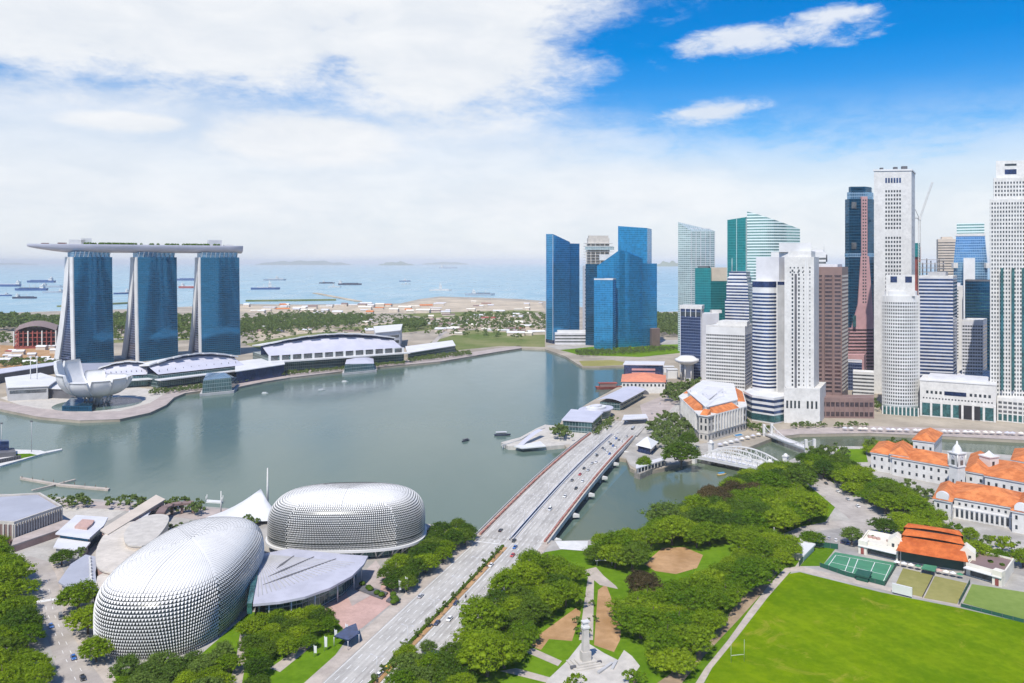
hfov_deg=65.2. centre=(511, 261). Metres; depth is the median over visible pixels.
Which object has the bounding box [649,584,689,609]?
tree
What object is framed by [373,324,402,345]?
plant building
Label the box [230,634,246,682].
theatre path
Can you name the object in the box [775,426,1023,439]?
quay walk
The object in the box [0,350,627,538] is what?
bay water
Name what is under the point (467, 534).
tree
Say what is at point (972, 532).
tree
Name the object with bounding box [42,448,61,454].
gangway
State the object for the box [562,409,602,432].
riverside pavilion
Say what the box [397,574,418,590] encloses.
tree
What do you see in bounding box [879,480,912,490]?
tree
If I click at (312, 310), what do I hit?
shed
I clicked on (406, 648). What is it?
tree
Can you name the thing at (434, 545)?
tree
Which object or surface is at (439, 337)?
site road
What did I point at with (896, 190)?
window
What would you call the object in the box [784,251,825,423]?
bank tower
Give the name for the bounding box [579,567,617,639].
park walk
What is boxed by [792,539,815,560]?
storage shed
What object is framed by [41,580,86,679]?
lane marking
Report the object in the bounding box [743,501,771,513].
tree
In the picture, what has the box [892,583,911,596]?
sight screen
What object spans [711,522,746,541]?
tree
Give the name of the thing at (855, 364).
office block
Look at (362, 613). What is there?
theatre plaza
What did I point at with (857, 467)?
tree
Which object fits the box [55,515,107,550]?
riverside restaurant
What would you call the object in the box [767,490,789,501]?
tree
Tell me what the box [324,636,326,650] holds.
banner post
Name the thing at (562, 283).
office tower
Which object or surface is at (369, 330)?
shed
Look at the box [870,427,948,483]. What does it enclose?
museum building
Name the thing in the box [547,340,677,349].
tower forecourt
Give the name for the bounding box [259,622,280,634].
tree
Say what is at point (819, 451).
tree
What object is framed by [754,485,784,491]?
tree
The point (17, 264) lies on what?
hills
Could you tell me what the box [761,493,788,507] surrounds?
tree
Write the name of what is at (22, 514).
grandstand hall
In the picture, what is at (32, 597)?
tree
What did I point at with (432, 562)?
tree
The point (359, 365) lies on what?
glass pavilion
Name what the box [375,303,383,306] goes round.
shed
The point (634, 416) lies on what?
bus shelter
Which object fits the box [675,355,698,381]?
control tower
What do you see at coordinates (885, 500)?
tree
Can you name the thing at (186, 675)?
tree
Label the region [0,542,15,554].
tree
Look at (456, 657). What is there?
tree
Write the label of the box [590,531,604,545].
tree
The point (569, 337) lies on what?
podium building
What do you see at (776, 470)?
tree
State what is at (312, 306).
shed
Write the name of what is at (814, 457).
tree
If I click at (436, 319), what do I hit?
site road
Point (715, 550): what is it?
park lawn
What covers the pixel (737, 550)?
tree
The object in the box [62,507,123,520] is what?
waterfront plaza
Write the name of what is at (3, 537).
tree
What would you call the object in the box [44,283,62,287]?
cargo ship
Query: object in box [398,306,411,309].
shed
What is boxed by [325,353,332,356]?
window
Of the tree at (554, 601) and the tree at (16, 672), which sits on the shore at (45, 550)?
the tree at (16, 672)
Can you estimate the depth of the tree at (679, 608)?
354.31 m
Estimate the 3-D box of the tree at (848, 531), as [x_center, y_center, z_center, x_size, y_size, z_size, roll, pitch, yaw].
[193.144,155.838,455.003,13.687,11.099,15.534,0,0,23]
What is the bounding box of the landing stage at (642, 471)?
[634,457,665,479]
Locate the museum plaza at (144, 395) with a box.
[1,387,164,411]
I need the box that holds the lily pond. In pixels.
[51,397,141,410]
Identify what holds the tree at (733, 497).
on the park lawn at (715, 550)
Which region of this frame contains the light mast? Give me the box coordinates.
[30,421,32,451]
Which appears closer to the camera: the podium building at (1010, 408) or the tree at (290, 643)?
the tree at (290, 643)
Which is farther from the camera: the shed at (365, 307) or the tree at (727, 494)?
the shed at (365, 307)
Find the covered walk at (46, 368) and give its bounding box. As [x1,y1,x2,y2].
[0,362,54,382]
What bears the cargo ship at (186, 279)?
on the sea
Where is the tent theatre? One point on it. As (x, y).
(256, 505)
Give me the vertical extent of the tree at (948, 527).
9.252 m
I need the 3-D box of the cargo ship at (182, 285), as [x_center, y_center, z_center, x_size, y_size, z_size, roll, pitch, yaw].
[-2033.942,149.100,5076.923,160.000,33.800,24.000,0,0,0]
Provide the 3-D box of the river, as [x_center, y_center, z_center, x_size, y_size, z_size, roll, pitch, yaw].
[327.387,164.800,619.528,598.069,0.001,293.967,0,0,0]
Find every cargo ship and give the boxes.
[0,280,21,286]
[12,293,36,298]
[15,284,47,290]
[27,277,55,282]
[42,288,62,292]
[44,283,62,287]
[113,288,128,293]
[177,278,193,280]
[178,283,193,287]
[251,280,279,289]
[263,276,285,280]
[319,280,334,283]
[338,280,361,284]
[429,285,451,290]
[465,289,494,295]
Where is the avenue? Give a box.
[323,537,541,682]
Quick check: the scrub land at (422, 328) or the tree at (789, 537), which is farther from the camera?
the scrub land at (422, 328)
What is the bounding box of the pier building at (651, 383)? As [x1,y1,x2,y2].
[621,372,665,394]
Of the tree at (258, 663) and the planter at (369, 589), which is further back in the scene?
the planter at (369, 589)
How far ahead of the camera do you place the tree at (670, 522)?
450.69 m
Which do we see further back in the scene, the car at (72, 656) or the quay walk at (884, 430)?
the quay walk at (884, 430)
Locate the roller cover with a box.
[921,564,936,571]
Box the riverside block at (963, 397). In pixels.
[919,373,996,422]
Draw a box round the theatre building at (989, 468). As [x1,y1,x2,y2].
[965,448,1023,491]
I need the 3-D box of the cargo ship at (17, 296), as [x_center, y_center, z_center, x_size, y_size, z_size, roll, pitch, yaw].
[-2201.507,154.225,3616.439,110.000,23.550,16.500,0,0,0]
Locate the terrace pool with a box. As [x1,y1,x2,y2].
[733,433,743,437]
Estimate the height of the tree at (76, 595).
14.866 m
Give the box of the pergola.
[156,501,194,514]
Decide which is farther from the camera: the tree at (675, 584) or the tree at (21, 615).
the tree at (675, 584)
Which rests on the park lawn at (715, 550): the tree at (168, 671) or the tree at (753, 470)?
the tree at (753, 470)
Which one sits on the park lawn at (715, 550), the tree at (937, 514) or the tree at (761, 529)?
the tree at (761, 529)
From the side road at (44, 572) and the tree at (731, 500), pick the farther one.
the tree at (731, 500)
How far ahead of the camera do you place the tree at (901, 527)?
466.71 m
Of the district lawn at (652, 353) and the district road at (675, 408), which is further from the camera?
the district lawn at (652, 353)
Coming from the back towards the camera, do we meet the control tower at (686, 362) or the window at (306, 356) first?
the window at (306, 356)
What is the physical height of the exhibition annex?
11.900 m
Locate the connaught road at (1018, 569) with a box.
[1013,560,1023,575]
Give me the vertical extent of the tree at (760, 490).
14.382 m
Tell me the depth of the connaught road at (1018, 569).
418.70 m
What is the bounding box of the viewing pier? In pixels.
[501,425,585,449]
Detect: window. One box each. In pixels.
[271,356,277,360]
[304,354,310,358]
[315,353,321,357]
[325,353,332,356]
[335,352,342,356]
[809,267,810,377]
[894,190,900,274]
[944,391,965,396]
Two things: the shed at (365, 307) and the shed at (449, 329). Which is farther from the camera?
the shed at (365, 307)
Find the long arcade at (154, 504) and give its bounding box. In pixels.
[100,495,164,536]
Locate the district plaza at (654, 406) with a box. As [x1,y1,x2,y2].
[640,395,678,421]
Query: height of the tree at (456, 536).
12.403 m
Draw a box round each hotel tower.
[54,251,113,363]
[121,252,177,360]
[188,252,240,354]
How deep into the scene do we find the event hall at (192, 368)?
1070.43 m
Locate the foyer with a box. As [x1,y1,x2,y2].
[247,548,367,615]
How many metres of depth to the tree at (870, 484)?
554.20 m
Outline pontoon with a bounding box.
[206,500,222,503]
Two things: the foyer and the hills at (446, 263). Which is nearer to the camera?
the foyer
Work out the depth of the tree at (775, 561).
412.56 m
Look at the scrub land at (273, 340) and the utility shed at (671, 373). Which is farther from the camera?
the scrub land at (273, 340)
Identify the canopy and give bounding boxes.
[53,537,90,558]
[58,555,96,604]
[334,623,358,640]
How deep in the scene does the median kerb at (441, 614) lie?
374.26 m
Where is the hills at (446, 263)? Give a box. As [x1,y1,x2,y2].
[420,262,469,264]
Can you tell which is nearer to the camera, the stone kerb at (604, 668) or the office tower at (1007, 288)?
the stone kerb at (604, 668)
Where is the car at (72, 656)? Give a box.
[70,653,76,660]
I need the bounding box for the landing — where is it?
[570,417,741,467]
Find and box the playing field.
[706,572,1023,682]
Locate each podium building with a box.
[555,330,584,344]
[997,395,1023,423]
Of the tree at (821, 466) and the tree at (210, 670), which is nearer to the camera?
the tree at (210, 670)
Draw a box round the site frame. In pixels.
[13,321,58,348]
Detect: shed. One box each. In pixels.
[7,354,22,357]
[11,350,25,354]
[27,352,37,356]
[35,345,48,349]
[50,348,55,353]
[243,303,250,306]
[275,308,289,310]
[300,309,315,311]
[308,305,317,308]
[332,310,342,314]
[349,330,361,332]
[358,306,371,309]
[365,329,373,332]
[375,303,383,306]
[389,308,398,311]
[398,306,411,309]
[406,309,413,313]
[416,309,430,312]
[420,304,432,307]
[447,327,455,331]
[451,332,463,334]
[507,331,524,335]
[522,324,531,328]
[524,332,532,335]
[527,330,544,334]
[666,368,677,378]
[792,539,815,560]
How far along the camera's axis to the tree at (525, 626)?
337.15 m
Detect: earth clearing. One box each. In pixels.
[530,608,580,649]
[594,586,621,651]
[645,547,702,573]
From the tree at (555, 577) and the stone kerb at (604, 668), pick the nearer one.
the stone kerb at (604, 668)
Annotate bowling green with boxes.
[963,584,1023,618]
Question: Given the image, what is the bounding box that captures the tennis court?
[824,552,895,580]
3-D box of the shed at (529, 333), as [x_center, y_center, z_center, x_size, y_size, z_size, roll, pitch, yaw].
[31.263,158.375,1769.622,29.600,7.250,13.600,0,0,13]
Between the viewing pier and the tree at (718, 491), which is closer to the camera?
the tree at (718, 491)
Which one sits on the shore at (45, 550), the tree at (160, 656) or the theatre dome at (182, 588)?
the theatre dome at (182, 588)
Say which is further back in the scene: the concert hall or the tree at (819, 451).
the tree at (819, 451)
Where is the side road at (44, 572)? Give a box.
[24,556,103,682]
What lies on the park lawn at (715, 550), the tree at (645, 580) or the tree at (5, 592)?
the tree at (645, 580)
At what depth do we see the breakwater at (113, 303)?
3119.17 m
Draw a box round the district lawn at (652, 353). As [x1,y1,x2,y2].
[562,344,679,356]
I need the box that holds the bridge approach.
[592,421,646,435]
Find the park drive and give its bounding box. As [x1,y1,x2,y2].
[766,520,870,557]
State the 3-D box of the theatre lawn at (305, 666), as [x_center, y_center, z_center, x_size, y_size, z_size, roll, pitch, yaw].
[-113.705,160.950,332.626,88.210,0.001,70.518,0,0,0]
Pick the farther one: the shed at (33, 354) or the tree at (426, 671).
the shed at (33, 354)
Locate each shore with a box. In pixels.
[0,297,1023,473]
[0,446,1023,682]
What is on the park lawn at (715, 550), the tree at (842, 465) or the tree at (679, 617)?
the tree at (679, 617)
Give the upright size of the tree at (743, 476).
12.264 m
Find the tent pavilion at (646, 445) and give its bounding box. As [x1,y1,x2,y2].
[636,437,657,454]
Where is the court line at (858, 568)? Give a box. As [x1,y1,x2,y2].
[829,555,890,580]
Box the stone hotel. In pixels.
[678,380,746,441]
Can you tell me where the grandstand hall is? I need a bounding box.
[0,492,62,544]
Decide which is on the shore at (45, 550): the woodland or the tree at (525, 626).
the woodland
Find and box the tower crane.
[915,182,932,293]
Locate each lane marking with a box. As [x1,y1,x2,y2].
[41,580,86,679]
[335,541,534,682]
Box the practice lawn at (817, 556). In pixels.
[800,547,834,565]
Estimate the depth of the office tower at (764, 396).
835.58 m
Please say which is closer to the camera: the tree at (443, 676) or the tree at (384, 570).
the tree at (443, 676)
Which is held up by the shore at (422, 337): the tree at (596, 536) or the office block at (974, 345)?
the office block at (974, 345)
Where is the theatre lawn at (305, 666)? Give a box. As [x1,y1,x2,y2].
[112,612,345,682]
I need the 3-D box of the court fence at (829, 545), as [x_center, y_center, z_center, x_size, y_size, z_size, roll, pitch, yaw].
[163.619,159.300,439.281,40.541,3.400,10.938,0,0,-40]
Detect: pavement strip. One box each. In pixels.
[304,536,479,682]
[430,543,549,682]
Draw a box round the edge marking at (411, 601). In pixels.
[324,537,538,682]
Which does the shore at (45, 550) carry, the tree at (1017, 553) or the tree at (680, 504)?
the tree at (1017, 553)
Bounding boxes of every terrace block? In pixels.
[96,521,136,575]
[124,514,168,549]
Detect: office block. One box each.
[706,320,751,392]
[848,359,861,389]
[853,369,873,394]
[957,370,989,378]
[962,318,986,374]
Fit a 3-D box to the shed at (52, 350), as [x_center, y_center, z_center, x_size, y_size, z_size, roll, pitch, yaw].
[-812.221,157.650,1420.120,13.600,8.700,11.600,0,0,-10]
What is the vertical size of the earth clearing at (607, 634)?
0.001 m
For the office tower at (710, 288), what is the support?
on the shore at (422, 337)
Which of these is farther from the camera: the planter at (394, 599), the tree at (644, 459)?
the tree at (644, 459)
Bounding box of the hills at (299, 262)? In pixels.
[256,260,350,264]
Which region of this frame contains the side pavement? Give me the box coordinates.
[50,562,115,682]
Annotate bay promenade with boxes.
[0,346,521,419]
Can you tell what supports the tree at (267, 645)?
on the theatre lawn at (305, 666)
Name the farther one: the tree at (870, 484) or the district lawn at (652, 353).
the district lawn at (652, 353)
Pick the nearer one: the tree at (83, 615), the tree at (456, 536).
the tree at (83, 615)
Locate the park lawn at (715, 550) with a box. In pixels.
[458,470,834,682]
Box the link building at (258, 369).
[235,358,284,383]
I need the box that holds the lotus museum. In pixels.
[54,359,131,404]
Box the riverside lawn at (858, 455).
[833,449,867,461]
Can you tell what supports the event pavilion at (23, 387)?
on the museum plaza at (144, 395)
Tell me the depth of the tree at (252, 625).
340.19 m
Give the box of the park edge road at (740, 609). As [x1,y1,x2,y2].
[658,565,778,682]
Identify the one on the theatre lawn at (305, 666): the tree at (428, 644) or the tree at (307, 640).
the tree at (307, 640)
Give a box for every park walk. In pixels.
[502,668,549,681]
[527,648,561,665]
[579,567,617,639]
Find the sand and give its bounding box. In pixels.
[240,298,545,313]
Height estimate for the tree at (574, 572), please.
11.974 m
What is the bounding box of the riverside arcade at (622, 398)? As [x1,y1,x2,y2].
[598,386,645,409]
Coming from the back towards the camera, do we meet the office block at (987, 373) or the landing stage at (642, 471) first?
the office block at (987, 373)
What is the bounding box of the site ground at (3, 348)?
[0,345,54,368]
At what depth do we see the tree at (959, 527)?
466.85 m
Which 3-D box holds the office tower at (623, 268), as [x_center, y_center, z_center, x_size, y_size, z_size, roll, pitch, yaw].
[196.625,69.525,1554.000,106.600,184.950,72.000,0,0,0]
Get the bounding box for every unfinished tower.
[583,236,613,329]
[915,243,944,295]
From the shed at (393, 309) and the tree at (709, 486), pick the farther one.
the shed at (393, 309)
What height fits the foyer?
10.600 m
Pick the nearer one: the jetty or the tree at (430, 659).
the tree at (430, 659)
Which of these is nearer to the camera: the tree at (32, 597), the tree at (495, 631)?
the tree at (495, 631)
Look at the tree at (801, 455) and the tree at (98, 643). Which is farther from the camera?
the tree at (801, 455)
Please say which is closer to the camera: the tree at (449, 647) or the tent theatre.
the tree at (449, 647)
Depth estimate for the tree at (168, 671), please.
302.18 m
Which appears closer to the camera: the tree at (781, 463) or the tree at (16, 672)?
the tree at (16, 672)
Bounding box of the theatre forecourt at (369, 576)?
[346,560,382,605]
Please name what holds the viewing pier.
in the bay water
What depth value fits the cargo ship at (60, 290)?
4249.58 m
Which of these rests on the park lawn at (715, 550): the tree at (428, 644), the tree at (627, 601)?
the tree at (627, 601)
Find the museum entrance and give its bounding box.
[62,397,93,410]
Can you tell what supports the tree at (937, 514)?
on the shore at (45, 550)
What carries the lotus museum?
on the lily pond
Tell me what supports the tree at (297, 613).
on the theatre lawn at (305, 666)
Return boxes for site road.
[279,319,544,328]
[432,319,468,342]
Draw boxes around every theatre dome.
[93,517,263,659]
[265,482,426,557]
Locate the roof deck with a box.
[27,238,242,253]
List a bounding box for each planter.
[356,581,387,599]
[386,591,400,605]
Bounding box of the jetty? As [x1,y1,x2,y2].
[20,477,109,490]
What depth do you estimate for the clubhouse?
425.00 m
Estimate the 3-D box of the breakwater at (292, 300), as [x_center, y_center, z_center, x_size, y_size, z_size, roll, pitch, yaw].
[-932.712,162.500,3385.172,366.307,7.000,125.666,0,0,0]
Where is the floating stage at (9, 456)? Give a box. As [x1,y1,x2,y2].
[0,440,46,467]
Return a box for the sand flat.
[250,314,542,340]
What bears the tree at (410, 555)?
on the shore at (45, 550)
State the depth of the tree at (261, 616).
350.41 m
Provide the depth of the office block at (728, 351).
974.25 m
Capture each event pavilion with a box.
[5,373,56,400]
[49,383,75,398]
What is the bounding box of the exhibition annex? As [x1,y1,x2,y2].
[405,340,455,358]
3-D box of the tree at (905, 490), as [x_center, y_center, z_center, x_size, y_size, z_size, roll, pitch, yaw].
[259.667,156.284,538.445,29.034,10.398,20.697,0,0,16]
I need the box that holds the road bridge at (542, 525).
[476,431,637,543]
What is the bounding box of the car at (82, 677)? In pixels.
[79,674,85,680]
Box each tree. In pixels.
[0,534,10,542]
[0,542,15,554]
[0,552,32,565]
[0,558,38,585]
[0,576,41,596]
[0,582,17,602]
[0,594,40,605]
[0,595,37,618]
[0,600,45,631]
[0,624,17,645]
[0,632,28,653]
[0,646,13,666]
[0,659,33,682]
[1,664,28,681]
[4,647,39,664]
[6,621,46,648]
[7,678,24,682]
[14,650,55,667]
[22,660,57,682]
[24,678,45,682]
[48,548,74,564]
[53,578,99,609]
[61,602,94,634]
[75,634,115,661]
[107,651,142,677]
[113,674,131,682]
[116,322,125,333]
[123,670,157,682]
[129,659,165,680]
[141,649,180,671]
[148,678,172,682]
[158,663,182,682]
[166,654,194,671]
[173,669,198,682]
[182,647,203,662]
[186,656,213,676]
[191,675,223,682]
[197,666,222,679]
[201,651,222,666]
[207,670,237,682]
[210,639,235,654]
[214,652,241,672]
[235,616,264,637]
[236,631,267,651]
[239,647,269,667]
[243,655,271,675]
[243,673,270,682]
[251,612,270,623]
[255,629,273,645]
[257,640,278,656]
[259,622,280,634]
[266,607,288,622]
[267,615,288,631]
[270,631,293,645]
[275,635,299,657]
[280,617,302,632]
[283,607,309,620]
[286,624,309,638]
[297,633,318,649]
[298,618,322,633]
[303,603,325,617]
[307,606,335,621]
[320,615,339,631]
[376,563,399,577]
[380,553,409,568]
[381,575,398,590]
[383,668,417,682]
[384,656,420,673]
[392,564,419,577]
[392,644,419,657]
[396,652,422,666]
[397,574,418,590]
[397,662,423,682]
[401,556,428,571]
[405,552,415,559]
[406,543,434,554]
[410,658,428,673]
[413,553,441,572]
[414,548,437,558]
[414,679,428,682]
[415,665,438,682]
[418,536,442,544]
[419,639,437,652]
[420,649,439,676]
[421,541,444,551]
[425,531,444,538]
[426,525,444,537]
[428,520,452,530]
[431,666,456,682]
[432,546,452,562]
[433,650,461,674]
[439,539,456,549]
[439,640,462,662]
[442,528,465,544]
[445,672,477,682]
[448,664,479,677]
[449,517,465,527]
[450,625,478,642]
[453,647,481,669]
[454,628,521,676]
[456,594,511,629]
[458,522,478,535]
[458,527,476,544]
[476,609,517,625]
[477,625,507,649]
[481,639,527,668]
[483,589,512,607]
[484,567,533,594]
[498,594,521,612]
[504,618,541,639]
[505,558,545,588]
[505,607,537,628]
[505,629,534,653]
[507,585,535,604]
[511,547,550,570]
[517,592,556,621]
[529,582,551,595]
[532,571,549,584]
[532,586,566,614]
[534,552,571,574]
[543,573,572,592]
[548,578,585,606]
[549,557,593,579]
[563,672,586,682]
[582,543,606,563]
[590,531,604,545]
[591,529,632,552]
[596,543,633,567]
[604,594,662,615]
[608,604,669,638]
[614,542,648,570]
[615,527,646,542]
[621,668,648,682]
[622,580,668,604]
[622,601,676,623]
[624,568,665,588]
[628,574,663,593]
[629,537,653,561]
[635,455,651,464]
[635,524,671,547]
[637,499,682,520]
[640,621,689,650]
[640,629,691,654]
[644,647,700,674]
[645,516,667,535]
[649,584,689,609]
[652,514,692,544]
[652,607,711,629]
[656,602,694,615]
[661,439,701,468]
[662,579,691,592]
[662,623,718,655]
[667,586,718,610]
[670,501,693,508]
[677,504,692,512]
[678,571,723,591]
[679,432,699,443]
[679,510,701,520]
[682,494,709,507]
[683,525,711,547]
[685,505,730,523]
[686,519,698,540]
[687,606,723,631]
[688,608,729,627]
[689,567,729,583]
[695,520,726,544]
[696,488,719,494]
[697,484,714,491]
[698,588,737,609]
[699,490,727,501]
[700,491,728,508]
[705,561,738,575]
[707,500,732,513]
[711,511,754,525]
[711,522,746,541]
[711,579,747,605]
[713,488,730,494]
[714,485,730,491]
[718,476,746,488]
[719,555,739,570]
[720,491,736,501]
[721,572,754,591]
[723,479,748,489]
[725,497,740,504]
[725,557,775,586]
[726,473,751,482]
[726,490,742,502]
[726,529,761,547]
[728,556,776,575]
[729,488,747,496]
[729,499,757,512]
[729,544,759,557]
[732,509,772,527]
[735,523,778,537]
[737,468,757,475]
[737,495,768,510]
[737,552,787,572]
[740,484,783,500]
[743,481,761,488]
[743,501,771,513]
[745,536,775,555]
[748,536,782,553]
[749,470,790,487]
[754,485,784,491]
[755,461,779,469]
[758,532,785,546]
[759,506,799,532]
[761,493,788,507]
[763,465,788,470]
[764,547,793,563]
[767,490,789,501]
[768,467,785,475]
[771,500,820,520]
[772,460,793,465]
[772,503,803,529]
[775,532,804,542]
[775,537,802,553]
[779,482,806,489]
[779,487,815,495]
[780,466,818,486]
[785,461,816,475]
[786,490,830,520]
[793,450,810,461]
[797,530,826,542]
[799,453,838,462]
[807,446,829,455]
[812,459,833,478]
[824,466,846,477]
[827,453,849,462]
[831,461,852,470]
[832,468,872,484]
[838,459,860,465]
[839,481,864,493]
[840,526,863,544]
[846,464,876,473]
[852,488,871,501]
[858,479,878,488]
[860,442,874,452]
[861,469,877,478]
[866,477,898,482]
[866,516,899,532]
[868,481,903,497]
[868,491,902,513]
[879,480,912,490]
[886,510,918,520]
[887,486,919,494]
[892,494,919,510]
[892,518,922,525]
[896,523,906,531]
[902,496,935,512]
[904,493,927,500]
[908,508,950,522]
[913,517,948,527]
[939,526,956,529]
[946,521,963,532]
[961,527,979,538]
[968,539,992,555]
[988,548,1009,556]
[989,535,1015,550]
[1007,548,1023,567]
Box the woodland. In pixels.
[0,309,1020,680]
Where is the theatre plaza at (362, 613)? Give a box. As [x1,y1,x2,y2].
[323,577,393,629]
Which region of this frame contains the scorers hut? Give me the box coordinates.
[855,569,871,582]
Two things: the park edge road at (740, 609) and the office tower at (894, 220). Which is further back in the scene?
the office tower at (894, 220)
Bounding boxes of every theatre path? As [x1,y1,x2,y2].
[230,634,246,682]
[271,644,313,671]
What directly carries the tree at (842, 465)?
on the shore at (45, 550)
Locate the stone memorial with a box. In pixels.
[566,619,604,671]
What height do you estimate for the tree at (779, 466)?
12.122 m
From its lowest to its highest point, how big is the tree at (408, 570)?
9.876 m
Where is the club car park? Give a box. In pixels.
[800,529,863,556]
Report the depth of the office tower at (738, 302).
1122.89 m
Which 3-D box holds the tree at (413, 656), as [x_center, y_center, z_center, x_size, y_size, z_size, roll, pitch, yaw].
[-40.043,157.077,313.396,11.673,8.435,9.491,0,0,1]
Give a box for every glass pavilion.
[200,372,239,395]
[342,357,376,374]
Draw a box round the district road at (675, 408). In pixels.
[669,379,705,413]
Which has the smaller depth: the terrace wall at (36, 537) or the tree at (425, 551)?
the tree at (425, 551)
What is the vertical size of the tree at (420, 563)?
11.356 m
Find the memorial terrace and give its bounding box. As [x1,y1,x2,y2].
[546,644,639,682]
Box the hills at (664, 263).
[657,261,677,265]
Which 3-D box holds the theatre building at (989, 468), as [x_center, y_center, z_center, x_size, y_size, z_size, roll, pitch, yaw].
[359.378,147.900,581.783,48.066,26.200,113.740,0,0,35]
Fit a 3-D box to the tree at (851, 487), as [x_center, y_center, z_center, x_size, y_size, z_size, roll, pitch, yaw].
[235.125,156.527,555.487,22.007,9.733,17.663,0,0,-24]
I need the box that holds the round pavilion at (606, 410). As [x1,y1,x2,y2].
[578,404,612,418]
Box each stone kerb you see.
[597,662,612,673]
[611,660,617,669]
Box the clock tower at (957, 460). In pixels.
[947,441,966,482]
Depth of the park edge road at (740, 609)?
360.12 m
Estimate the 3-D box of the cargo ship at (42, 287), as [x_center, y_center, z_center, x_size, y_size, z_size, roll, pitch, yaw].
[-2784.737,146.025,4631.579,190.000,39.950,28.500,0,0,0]
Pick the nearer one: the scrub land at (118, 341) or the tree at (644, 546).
the tree at (644, 546)
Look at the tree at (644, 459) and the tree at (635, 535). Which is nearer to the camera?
the tree at (635, 535)
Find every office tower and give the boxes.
[546,234,578,343]
[585,250,641,346]
[594,278,615,349]
[618,226,659,345]
[679,304,721,379]
[695,266,726,320]
[725,271,751,323]
[727,212,799,283]
[744,257,783,423]
[771,242,826,263]
[819,264,873,418]
[845,187,873,369]
[873,166,915,393]
[882,275,919,416]
[919,272,956,377]
[936,237,955,274]
[951,223,989,318]
[965,279,989,369]
[990,160,1023,417]
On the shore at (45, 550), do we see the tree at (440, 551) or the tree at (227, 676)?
the tree at (440, 551)
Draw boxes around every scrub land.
[114,335,189,342]
[246,331,337,348]
[336,322,460,332]
[404,310,538,317]
[430,330,544,349]
[457,333,539,339]
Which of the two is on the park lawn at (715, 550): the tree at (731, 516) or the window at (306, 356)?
the tree at (731, 516)
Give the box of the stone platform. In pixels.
[555,541,587,550]
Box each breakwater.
[57,302,127,306]
[246,299,335,301]
[312,293,361,301]
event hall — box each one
[98,360,151,386]
[138,352,243,387]
[252,333,409,370]
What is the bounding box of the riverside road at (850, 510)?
[808,471,891,533]
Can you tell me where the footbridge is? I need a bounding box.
[762,424,815,452]
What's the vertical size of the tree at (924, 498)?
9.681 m
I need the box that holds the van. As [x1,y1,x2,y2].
[58,611,63,619]
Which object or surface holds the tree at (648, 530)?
on the park lawn at (715, 550)
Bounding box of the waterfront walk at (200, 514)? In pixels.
[54,499,226,519]
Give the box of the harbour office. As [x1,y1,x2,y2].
[623,361,664,374]
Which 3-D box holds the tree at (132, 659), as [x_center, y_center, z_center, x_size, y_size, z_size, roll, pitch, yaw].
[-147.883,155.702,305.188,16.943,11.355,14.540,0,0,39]
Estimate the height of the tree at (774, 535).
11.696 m
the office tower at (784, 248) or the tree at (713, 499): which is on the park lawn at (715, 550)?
the tree at (713, 499)
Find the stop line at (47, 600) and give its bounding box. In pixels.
[37,598,57,602]
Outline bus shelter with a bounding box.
[622,414,647,419]
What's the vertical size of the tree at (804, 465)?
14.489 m
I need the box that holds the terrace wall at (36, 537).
[11,520,69,551]
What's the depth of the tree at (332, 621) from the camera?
346.06 m
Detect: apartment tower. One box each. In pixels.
[678,222,714,350]
[957,283,962,371]
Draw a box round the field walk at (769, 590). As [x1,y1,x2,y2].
[696,566,959,682]
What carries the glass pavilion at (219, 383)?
in the bay water
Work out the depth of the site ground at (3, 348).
1431.79 m
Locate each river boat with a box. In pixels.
[494,431,510,435]
[595,382,621,389]
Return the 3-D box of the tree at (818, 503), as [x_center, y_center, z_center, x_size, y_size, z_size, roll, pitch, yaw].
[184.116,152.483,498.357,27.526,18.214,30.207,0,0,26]
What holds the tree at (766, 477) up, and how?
on the park lawn at (715, 550)
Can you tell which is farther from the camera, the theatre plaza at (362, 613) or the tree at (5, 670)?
the theatre plaza at (362, 613)
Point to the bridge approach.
(621, 427)
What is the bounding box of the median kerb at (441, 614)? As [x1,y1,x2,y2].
[373,547,506,682]
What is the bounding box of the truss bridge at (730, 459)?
[691,440,788,468]
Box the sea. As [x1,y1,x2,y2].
[0,263,989,312]
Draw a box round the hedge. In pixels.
[367,544,503,682]
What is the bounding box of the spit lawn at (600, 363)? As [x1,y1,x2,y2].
[579,360,623,365]
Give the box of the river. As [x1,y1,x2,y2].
[562,436,1023,540]
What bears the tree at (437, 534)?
on the shore at (45, 550)
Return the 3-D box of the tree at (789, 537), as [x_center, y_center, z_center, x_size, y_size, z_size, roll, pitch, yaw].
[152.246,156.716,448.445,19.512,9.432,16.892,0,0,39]
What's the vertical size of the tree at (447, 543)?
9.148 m
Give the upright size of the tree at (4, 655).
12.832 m
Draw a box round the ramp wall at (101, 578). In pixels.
[96,573,108,590]
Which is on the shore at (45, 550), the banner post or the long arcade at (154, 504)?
the long arcade at (154, 504)
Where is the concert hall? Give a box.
[932,481,1023,533]
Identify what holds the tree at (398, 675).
on the shore at (45, 550)
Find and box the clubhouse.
[858,523,1013,586]
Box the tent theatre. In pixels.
[208,468,271,520]
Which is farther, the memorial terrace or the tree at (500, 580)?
the tree at (500, 580)
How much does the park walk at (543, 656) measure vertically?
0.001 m
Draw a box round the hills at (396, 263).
[379,261,412,264]
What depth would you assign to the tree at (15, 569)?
387.41 m
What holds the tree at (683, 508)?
on the park lawn at (715, 550)
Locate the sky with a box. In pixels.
[0,0,1023,262]
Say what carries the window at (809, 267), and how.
in the bank tower at (804, 391)
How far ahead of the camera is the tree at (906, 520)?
476.28 m
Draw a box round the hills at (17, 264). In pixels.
[0,263,39,264]
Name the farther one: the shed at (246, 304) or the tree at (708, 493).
the shed at (246, 304)
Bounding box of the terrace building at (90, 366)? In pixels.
[81,363,110,373]
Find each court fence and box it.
[799,542,837,565]
[820,563,897,585]
[959,580,969,603]
[961,603,1023,622]

